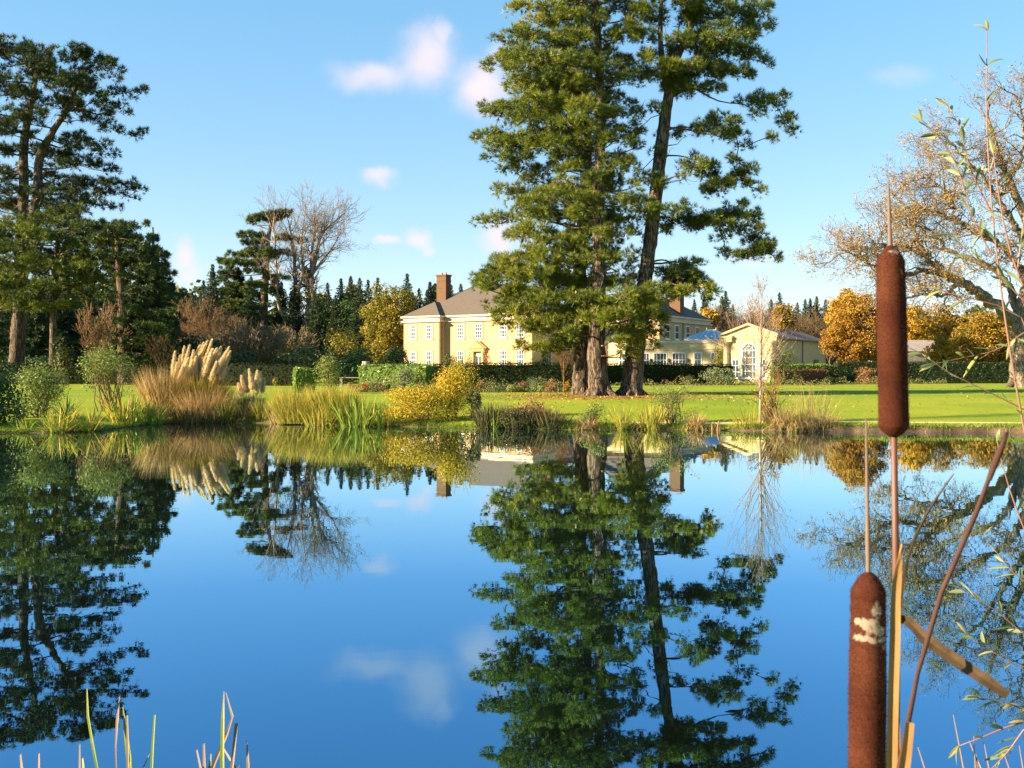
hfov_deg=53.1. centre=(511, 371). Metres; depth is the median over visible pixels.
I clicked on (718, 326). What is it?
bare tree
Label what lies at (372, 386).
shrub
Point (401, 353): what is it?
shrub
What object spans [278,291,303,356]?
spruce tree
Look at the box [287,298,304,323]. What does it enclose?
spruce tree
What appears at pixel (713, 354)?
window
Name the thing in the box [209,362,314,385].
hedge
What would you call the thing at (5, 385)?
shrub
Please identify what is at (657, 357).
window
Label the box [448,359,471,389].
shrub
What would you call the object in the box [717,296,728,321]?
spruce tree
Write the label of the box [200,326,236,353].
bare shrub
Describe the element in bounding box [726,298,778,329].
bare tree
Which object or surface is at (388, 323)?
broadleaf tree
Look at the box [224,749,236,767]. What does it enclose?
reed leaf
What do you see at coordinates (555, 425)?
reed clump
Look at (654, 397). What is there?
fallen leaves
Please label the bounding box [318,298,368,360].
broadleaf tree
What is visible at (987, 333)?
broadleaf tree
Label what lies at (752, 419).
grass tuft
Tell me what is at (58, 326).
spruce tree
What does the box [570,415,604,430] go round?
grass tuft
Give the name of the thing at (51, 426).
iris clump
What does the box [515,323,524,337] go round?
window
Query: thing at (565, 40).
pine tree
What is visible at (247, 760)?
reed leaf
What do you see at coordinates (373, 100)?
sky
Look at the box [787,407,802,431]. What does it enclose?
reed clump
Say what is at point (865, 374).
shrub
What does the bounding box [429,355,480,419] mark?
shrub
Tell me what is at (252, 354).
shrub
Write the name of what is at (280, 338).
bare shrub
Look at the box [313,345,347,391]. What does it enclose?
shrub
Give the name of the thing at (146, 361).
shrub
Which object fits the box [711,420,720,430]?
wooden post
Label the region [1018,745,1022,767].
dry stalk
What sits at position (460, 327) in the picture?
window
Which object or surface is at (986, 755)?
dry stalk
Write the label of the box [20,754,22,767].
reed leaf
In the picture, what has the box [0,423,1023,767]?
water
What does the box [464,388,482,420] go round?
shrub
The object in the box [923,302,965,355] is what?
broadleaf tree
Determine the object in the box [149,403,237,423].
reed clump
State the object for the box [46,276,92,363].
spruce tree
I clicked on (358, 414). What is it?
iris clump
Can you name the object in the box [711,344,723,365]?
climbing plant
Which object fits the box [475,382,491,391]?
shrub
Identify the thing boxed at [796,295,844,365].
bare tree
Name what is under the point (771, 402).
shrub
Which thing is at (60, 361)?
conifer shrub
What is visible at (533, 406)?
shrub
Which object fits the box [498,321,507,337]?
window
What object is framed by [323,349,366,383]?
shrub
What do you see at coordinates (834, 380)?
shrub
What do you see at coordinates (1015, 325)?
oak tree
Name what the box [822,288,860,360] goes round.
broadleaf tree
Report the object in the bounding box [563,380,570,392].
shrub
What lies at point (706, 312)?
broadleaf tree
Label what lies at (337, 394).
reed clump
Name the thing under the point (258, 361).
shrub
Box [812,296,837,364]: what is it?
spruce tree
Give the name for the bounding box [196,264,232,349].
spruce tree
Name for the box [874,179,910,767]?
cattail
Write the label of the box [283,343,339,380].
shrub
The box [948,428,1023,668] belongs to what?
willow shoot
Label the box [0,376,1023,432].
ground
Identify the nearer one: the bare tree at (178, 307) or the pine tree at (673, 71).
the pine tree at (673, 71)
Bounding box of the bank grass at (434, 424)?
[0,417,1021,432]
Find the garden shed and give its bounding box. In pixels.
[907,340,940,361]
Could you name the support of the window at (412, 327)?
in the country house
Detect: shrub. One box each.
[0,351,7,363]
[0,362,28,423]
[8,360,71,417]
[11,397,26,419]
[24,355,48,365]
[49,333,79,382]
[75,336,142,411]
[131,357,170,383]
[165,349,206,380]
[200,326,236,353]
[215,316,271,360]
[228,349,258,364]
[229,337,262,363]
[240,328,289,361]
[241,319,310,363]
[254,332,310,365]
[264,348,315,366]
[271,323,319,356]
[272,377,279,385]
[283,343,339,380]
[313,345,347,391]
[323,328,366,381]
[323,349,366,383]
[348,382,359,391]
[351,346,403,379]
[369,383,385,391]
[372,381,475,422]
[378,344,410,366]
[396,367,414,387]
[411,371,425,388]
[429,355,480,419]
[441,353,458,363]
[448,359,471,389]
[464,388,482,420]
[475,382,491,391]
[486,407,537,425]
[488,386,506,391]
[506,384,517,391]
[506,395,554,422]
[515,381,527,391]
[527,377,539,391]
[537,385,545,392]
[540,351,548,364]
[545,378,557,391]
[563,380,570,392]
[577,399,607,424]
[647,379,707,425]
[681,375,695,384]
[698,366,738,384]
[742,368,789,424]
[765,334,804,384]
[821,377,840,384]
[854,366,876,383]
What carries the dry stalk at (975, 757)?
on the ground at (932, 406)
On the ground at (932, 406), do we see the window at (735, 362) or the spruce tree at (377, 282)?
the spruce tree at (377, 282)
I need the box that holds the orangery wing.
[608,340,723,364]
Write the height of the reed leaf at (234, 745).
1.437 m
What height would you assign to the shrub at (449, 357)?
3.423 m
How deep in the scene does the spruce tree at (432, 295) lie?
172.16 m
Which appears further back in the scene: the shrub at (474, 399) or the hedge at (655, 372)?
the hedge at (655, 372)
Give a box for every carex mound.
[680,412,711,430]
[755,399,808,431]
[776,407,818,431]
[807,412,843,428]
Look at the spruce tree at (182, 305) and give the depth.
163.11 m
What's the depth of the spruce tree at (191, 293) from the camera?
151.93 m
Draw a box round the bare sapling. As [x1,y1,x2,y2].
[546,340,573,392]
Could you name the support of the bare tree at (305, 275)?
on the ground at (932, 406)
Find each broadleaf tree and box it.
[161,332,222,375]
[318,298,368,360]
[357,280,421,363]
[698,307,719,324]
[770,303,798,330]
[818,288,876,362]
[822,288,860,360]
[907,304,937,339]
[921,332,961,363]
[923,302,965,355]
[949,309,1010,363]
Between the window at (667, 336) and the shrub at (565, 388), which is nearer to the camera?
the shrub at (565, 388)
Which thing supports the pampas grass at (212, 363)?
on the ground at (932, 406)
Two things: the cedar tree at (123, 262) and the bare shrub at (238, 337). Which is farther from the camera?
the bare shrub at (238, 337)
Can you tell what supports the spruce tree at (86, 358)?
on the ground at (932, 406)
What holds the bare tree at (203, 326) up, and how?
on the ground at (932, 406)
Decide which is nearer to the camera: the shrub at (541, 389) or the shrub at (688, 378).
the shrub at (541, 389)
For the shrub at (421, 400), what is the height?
1.582 m
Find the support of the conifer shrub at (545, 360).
on the ground at (932, 406)
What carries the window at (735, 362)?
in the garden pavilion
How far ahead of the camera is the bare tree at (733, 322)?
171.82 m
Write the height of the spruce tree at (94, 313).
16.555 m
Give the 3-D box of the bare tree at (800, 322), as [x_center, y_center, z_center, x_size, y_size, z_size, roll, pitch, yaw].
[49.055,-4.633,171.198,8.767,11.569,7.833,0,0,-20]
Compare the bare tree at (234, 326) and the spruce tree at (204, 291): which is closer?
the bare tree at (234, 326)
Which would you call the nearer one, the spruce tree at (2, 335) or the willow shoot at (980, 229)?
the willow shoot at (980, 229)
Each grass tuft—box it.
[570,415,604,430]
[595,402,637,429]
[724,405,773,430]
[773,381,853,425]
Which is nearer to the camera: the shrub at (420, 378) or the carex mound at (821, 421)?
the carex mound at (821, 421)
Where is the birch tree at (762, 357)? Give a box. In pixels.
[707,273,796,424]
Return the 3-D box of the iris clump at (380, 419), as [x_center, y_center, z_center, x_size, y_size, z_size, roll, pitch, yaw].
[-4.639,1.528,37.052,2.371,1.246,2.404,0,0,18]
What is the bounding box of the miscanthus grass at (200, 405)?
[155,381,247,422]
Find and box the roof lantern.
[683,328,722,339]
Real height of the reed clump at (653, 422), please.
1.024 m
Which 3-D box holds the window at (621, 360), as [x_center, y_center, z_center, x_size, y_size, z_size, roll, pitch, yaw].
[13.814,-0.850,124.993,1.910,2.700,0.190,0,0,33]
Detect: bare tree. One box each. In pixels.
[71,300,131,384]
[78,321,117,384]
[137,299,222,339]
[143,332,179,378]
[164,290,237,343]
[174,298,242,350]
[175,305,227,340]
[180,305,226,338]
[187,316,257,347]
[236,179,376,340]
[688,301,732,332]
[711,299,750,330]
[714,305,768,331]
[720,308,744,330]
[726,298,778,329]
[736,299,776,323]
[740,311,772,328]
[765,312,820,330]
[787,313,816,337]
[788,312,822,333]
[790,321,848,361]
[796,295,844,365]
[796,306,840,360]
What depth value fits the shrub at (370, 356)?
105.21 m
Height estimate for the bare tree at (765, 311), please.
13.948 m
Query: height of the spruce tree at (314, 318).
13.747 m
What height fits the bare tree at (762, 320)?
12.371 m
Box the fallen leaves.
[72,384,1023,415]
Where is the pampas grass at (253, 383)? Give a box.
[230,369,268,415]
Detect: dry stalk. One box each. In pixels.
[656,387,670,424]
[953,715,963,767]
[969,743,980,767]
[973,736,975,767]
[983,742,988,767]
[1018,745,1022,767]
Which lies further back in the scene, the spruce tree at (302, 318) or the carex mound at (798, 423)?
the spruce tree at (302, 318)
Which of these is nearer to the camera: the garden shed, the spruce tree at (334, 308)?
the garden shed
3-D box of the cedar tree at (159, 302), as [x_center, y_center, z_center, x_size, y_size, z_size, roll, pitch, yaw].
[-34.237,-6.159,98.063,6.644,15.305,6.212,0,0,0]
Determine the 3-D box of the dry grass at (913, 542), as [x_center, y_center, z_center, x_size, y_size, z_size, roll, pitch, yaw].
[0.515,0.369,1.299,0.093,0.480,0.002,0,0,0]
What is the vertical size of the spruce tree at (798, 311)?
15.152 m
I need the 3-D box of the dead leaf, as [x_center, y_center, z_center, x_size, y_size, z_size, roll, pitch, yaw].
[0.415,0.352,0.972,0.105,0.234,0.015,0,0,28]
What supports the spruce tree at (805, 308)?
on the ground at (932, 406)
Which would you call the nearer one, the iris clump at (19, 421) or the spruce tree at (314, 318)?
the iris clump at (19, 421)
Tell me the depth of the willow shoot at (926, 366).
2.40 m
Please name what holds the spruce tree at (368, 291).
on the ground at (932, 406)
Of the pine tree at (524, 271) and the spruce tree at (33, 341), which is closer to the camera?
the pine tree at (524, 271)
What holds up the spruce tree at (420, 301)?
on the ground at (932, 406)
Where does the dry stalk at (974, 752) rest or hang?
on the ground at (932, 406)
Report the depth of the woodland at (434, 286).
191.95 m
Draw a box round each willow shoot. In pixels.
[908,287,1023,409]
[910,19,1023,448]
[929,138,1023,341]
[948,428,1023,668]
[948,687,1023,767]
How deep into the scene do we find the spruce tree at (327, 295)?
161.73 m
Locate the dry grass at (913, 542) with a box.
[886,473,953,757]
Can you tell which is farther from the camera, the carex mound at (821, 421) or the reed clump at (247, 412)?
the reed clump at (247, 412)
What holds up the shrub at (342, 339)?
on the ground at (932, 406)
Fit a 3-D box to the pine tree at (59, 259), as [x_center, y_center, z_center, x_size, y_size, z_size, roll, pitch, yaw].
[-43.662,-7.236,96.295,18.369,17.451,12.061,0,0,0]
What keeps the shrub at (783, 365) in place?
on the ground at (932, 406)
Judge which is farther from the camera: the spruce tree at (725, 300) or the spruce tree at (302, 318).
the spruce tree at (725, 300)
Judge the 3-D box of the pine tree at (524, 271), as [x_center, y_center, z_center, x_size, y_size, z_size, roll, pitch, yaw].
[2.206,-8.387,58.155,9.785,19.787,8.836,0,0,0]
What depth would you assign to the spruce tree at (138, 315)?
126.91 m
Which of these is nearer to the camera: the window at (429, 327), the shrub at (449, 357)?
the shrub at (449, 357)
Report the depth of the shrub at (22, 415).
35.55 m
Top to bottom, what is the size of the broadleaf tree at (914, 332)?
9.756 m
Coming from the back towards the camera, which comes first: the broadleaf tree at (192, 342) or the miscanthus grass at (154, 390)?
the broadleaf tree at (192, 342)
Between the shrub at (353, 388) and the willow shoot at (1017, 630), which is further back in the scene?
the shrub at (353, 388)
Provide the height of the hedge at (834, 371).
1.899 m
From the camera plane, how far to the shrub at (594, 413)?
35.42 m
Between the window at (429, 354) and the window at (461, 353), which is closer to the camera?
the window at (461, 353)
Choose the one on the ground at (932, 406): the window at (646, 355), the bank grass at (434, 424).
the bank grass at (434, 424)
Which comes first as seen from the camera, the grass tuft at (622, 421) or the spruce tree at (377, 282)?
the grass tuft at (622, 421)
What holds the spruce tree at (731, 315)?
on the ground at (932, 406)
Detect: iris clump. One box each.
[8,417,33,431]
[32,405,83,432]
[58,406,111,432]
[95,393,162,425]
[124,395,177,424]
[255,403,283,423]
[296,401,340,425]
[326,392,393,426]
[363,398,414,426]
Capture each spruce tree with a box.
[0,261,41,360]
[0,314,10,363]
[1,264,80,362]
[40,294,74,358]
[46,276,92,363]
[69,290,92,365]
[73,270,100,348]
[81,298,116,362]
[82,281,117,365]
[109,272,145,362]
[178,297,186,321]
[185,292,196,332]
[193,280,220,339]
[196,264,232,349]
[220,282,233,332]
[221,267,258,335]
[234,276,274,353]
[256,288,275,333]
[269,282,288,340]
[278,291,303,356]
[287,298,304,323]
[295,291,328,365]
[315,282,341,341]
[315,295,348,368]
[333,278,350,325]
[337,278,376,372]
[344,276,355,320]
[362,280,380,362]
[368,277,387,337]
[382,273,415,352]
[415,288,423,308]
[420,290,432,307]
[423,282,435,304]
[691,299,697,312]
[717,291,735,326]
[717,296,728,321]
[728,304,736,327]
[771,292,782,318]
[795,302,802,324]
[796,299,818,333]
[806,298,818,329]
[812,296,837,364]
[821,299,837,360]
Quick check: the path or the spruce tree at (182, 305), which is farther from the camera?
the spruce tree at (182, 305)
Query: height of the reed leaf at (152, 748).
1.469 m
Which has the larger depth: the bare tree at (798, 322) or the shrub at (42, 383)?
the bare tree at (798, 322)
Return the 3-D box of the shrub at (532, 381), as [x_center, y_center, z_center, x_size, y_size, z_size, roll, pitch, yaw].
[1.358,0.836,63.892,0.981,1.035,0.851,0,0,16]
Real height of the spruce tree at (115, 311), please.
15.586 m
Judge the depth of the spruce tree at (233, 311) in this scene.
166.01 m
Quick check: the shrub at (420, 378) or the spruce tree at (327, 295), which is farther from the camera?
the spruce tree at (327, 295)
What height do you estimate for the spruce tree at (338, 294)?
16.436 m
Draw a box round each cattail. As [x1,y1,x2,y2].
[846,419,888,767]
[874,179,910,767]
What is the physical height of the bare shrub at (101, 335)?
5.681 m
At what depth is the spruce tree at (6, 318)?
132.06 m
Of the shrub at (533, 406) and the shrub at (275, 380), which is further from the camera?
the shrub at (275, 380)
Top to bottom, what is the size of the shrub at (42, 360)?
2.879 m
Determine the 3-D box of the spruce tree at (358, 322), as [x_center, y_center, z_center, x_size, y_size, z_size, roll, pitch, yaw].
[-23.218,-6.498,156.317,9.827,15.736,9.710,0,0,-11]
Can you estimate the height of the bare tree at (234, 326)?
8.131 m
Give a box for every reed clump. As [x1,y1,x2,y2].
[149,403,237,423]
[207,400,247,422]
[224,399,262,421]
[237,398,274,421]
[260,382,333,423]
[291,382,374,424]
[464,402,508,428]
[487,408,501,428]
[491,403,556,428]
[531,408,573,429]
[622,402,668,429]
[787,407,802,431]
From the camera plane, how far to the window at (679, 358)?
121.13 m
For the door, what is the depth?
135.56 m
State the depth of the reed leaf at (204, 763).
2.73 m
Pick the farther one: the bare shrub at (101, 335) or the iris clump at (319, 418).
the bare shrub at (101, 335)
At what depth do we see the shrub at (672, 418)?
35.59 m
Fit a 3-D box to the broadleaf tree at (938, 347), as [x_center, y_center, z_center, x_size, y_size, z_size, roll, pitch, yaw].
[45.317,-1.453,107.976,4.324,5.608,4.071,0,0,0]
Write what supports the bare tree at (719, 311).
on the ground at (932, 406)
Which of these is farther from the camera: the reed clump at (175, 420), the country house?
the country house
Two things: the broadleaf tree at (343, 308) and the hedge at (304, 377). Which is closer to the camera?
the hedge at (304, 377)
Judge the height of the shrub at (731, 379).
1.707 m
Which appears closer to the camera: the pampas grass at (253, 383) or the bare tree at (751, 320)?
the pampas grass at (253, 383)
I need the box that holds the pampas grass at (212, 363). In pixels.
[143,339,237,407]
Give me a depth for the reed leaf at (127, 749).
2.73 m
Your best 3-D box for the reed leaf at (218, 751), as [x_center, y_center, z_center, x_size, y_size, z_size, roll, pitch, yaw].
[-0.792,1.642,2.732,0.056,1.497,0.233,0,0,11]
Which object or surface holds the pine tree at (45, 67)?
on the ground at (932, 406)
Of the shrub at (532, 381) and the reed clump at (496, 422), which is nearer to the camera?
the reed clump at (496, 422)
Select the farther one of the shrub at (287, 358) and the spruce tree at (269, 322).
the spruce tree at (269, 322)
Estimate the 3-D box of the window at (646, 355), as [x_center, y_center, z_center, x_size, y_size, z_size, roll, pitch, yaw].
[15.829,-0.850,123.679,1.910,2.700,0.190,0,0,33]
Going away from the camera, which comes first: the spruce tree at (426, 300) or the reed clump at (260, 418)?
the reed clump at (260, 418)
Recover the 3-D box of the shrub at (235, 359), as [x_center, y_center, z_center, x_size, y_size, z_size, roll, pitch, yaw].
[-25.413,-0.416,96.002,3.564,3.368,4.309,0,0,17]
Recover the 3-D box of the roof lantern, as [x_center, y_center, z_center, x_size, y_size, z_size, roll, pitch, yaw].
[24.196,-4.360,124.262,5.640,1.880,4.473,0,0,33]
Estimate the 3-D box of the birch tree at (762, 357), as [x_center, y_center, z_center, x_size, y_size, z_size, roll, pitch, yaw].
[8.360,-0.714,34.469,3.105,5.354,2.317,0,0,-28]
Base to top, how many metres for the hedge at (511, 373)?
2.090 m
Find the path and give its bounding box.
[624,421,1021,423]
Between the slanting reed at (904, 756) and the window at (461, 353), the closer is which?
the slanting reed at (904, 756)
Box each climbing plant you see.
[482,349,491,364]
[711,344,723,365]
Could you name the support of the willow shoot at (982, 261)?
on the ground at (932, 406)
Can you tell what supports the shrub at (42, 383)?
on the ground at (932, 406)
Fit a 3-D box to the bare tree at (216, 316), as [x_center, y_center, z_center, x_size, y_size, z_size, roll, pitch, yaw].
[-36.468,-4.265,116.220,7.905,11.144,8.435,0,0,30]
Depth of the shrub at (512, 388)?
62.43 m
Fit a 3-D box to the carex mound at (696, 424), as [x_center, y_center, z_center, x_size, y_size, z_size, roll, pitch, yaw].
[6.333,1.820,34.958,1.466,1.144,1.406,0,0,44]
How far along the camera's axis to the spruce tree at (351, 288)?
175.40 m
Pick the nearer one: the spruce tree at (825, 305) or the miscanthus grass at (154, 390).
the miscanthus grass at (154, 390)
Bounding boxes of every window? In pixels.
[409,324,416,339]
[409,350,416,363]
[425,323,433,339]
[425,350,433,364]
[456,323,464,339]
[456,350,464,363]
[474,322,482,338]
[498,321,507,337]
[498,349,507,364]
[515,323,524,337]
[515,349,524,364]
[619,353,624,364]
[644,353,649,363]
[653,353,666,364]
[665,324,669,339]
[672,353,685,364]
[674,325,679,340]
[686,326,689,336]
[694,352,701,364]
[711,352,717,363]
[732,359,739,378]
[741,343,756,378]
[759,359,766,378]
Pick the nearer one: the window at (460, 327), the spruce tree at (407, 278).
the window at (460, 327)
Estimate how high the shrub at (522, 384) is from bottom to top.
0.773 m
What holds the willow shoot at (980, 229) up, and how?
on the ground at (932, 406)
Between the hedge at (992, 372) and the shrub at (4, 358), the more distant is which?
the shrub at (4, 358)
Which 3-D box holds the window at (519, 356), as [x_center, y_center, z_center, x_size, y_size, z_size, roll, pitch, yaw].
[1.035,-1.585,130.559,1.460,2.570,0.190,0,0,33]
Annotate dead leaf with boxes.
[899,615,1009,750]
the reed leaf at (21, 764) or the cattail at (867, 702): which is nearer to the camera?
the cattail at (867, 702)
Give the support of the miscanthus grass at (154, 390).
on the ground at (932, 406)
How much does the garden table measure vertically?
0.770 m
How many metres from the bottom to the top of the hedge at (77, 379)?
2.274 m
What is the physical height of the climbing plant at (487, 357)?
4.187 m
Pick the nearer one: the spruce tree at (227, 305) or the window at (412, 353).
the window at (412, 353)
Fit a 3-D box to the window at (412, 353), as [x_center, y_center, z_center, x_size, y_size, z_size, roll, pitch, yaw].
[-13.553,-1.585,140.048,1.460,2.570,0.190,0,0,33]
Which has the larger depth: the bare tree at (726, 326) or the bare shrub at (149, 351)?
the bare tree at (726, 326)
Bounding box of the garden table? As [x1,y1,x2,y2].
[339,377,358,386]
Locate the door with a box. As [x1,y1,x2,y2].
[475,354,480,364]
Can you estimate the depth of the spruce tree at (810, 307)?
203.72 m
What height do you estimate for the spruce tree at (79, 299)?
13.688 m
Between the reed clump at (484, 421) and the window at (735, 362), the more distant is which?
the window at (735, 362)
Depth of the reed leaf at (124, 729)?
2.75 m
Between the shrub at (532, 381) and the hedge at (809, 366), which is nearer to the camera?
the shrub at (532, 381)
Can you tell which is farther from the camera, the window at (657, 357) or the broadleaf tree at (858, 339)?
the window at (657, 357)
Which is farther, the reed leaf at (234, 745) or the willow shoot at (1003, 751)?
the reed leaf at (234, 745)
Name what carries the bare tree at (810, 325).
on the ground at (932, 406)
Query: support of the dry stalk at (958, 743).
on the ground at (932, 406)
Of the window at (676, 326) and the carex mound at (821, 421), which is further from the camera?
the window at (676, 326)
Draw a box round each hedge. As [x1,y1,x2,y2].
[0,361,155,383]
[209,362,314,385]
[292,366,316,392]
[357,362,434,388]
[406,361,572,387]
[607,362,734,384]
[769,363,828,382]
[775,368,829,383]
[820,365,839,383]
[832,360,1009,383]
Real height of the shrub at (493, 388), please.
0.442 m
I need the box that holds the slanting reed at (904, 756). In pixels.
[896,431,1008,767]
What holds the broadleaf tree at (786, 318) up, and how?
on the ground at (932, 406)
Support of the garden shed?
on the ground at (932, 406)
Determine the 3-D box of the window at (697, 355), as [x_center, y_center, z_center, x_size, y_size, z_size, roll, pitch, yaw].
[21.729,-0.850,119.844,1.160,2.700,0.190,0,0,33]
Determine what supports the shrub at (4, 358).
on the ground at (932, 406)
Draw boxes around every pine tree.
[0,32,150,364]
[0,199,131,365]
[465,60,631,393]
[476,0,676,395]
[611,0,804,395]
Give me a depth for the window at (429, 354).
138.53 m
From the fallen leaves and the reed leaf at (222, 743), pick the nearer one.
the reed leaf at (222, 743)
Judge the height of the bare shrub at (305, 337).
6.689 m
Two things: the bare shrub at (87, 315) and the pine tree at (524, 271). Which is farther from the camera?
the bare shrub at (87, 315)
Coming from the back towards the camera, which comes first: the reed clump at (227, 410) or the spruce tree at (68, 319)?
the spruce tree at (68, 319)
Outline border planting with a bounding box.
[358,375,946,391]
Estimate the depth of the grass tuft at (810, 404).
34.43 m
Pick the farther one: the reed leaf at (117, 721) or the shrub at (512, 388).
the shrub at (512, 388)
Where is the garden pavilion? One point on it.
(805, 349)
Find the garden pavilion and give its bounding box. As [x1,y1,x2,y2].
[719,323,824,381]
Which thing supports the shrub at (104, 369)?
on the ground at (932, 406)
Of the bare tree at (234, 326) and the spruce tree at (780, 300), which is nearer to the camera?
the bare tree at (234, 326)
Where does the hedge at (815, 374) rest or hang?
on the ground at (932, 406)
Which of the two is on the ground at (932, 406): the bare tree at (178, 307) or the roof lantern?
the bare tree at (178, 307)
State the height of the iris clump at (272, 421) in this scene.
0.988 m
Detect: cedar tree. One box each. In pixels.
[75,216,180,384]
[131,227,189,373]
[210,206,308,341]
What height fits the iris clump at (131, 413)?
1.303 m
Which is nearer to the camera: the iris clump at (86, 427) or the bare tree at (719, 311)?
the iris clump at (86, 427)
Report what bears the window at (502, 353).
in the country house
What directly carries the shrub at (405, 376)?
on the ground at (932, 406)
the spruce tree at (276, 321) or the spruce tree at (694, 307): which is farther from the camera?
the spruce tree at (694, 307)
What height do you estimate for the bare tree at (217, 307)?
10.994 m
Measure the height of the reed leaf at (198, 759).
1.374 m
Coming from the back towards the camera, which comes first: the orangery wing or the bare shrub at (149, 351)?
the orangery wing
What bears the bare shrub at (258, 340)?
on the ground at (932, 406)
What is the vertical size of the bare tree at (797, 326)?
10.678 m
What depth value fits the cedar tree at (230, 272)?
164.29 m
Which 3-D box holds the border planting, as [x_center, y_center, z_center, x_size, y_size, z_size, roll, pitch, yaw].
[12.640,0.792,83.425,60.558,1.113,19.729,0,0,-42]
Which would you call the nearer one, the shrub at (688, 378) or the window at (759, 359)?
the shrub at (688, 378)
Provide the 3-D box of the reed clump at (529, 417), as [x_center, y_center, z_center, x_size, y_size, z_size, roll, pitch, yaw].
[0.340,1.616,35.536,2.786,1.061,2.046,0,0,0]
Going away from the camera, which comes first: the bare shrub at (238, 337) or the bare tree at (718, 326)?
the bare shrub at (238, 337)
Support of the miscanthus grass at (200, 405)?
on the ground at (932, 406)
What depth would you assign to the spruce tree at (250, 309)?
159.65 m
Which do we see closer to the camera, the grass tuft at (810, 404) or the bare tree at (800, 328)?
the grass tuft at (810, 404)
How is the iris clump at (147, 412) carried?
on the ground at (932, 406)
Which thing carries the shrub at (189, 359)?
on the ground at (932, 406)
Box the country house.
[400,272,712,365]
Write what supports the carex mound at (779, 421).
on the ground at (932, 406)
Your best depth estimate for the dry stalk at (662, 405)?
35.86 m
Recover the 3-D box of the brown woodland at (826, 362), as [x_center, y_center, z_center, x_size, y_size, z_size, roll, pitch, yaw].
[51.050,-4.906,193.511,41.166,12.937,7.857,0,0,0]
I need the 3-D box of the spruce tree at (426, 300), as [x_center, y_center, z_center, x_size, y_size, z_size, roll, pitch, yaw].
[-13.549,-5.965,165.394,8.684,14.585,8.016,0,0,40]
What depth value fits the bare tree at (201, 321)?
125.85 m
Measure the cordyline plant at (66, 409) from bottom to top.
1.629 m
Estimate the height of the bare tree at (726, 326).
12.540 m
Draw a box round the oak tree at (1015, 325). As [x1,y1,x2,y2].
[788,56,1023,386]
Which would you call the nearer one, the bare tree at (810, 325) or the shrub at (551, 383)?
the shrub at (551, 383)
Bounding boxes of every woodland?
[0,264,1003,374]
[750,314,876,364]
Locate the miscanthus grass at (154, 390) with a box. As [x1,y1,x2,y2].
[117,363,200,416]
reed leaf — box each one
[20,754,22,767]
[86,689,97,767]
[115,696,119,767]
[123,708,131,767]
[126,715,128,767]
[150,715,155,767]
[196,750,201,767]
[203,743,205,767]
[211,693,232,767]
[220,693,223,767]
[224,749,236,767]
[230,723,237,767]
[246,741,249,767]
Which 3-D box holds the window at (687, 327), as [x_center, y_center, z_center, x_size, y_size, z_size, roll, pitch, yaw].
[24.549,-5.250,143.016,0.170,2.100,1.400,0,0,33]
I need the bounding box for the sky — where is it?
[0,0,1023,361]
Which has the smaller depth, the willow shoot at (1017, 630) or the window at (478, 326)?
the willow shoot at (1017, 630)
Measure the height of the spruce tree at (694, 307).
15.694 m
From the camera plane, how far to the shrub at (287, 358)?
97.66 m
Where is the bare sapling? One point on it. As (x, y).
(563, 363)
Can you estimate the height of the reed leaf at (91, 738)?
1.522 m
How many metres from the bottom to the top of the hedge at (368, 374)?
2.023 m
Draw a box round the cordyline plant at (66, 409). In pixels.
[49,395,85,418]
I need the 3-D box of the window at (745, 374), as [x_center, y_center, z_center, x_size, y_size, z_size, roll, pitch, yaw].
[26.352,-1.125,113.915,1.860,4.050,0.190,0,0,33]
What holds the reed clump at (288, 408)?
on the ground at (932, 406)

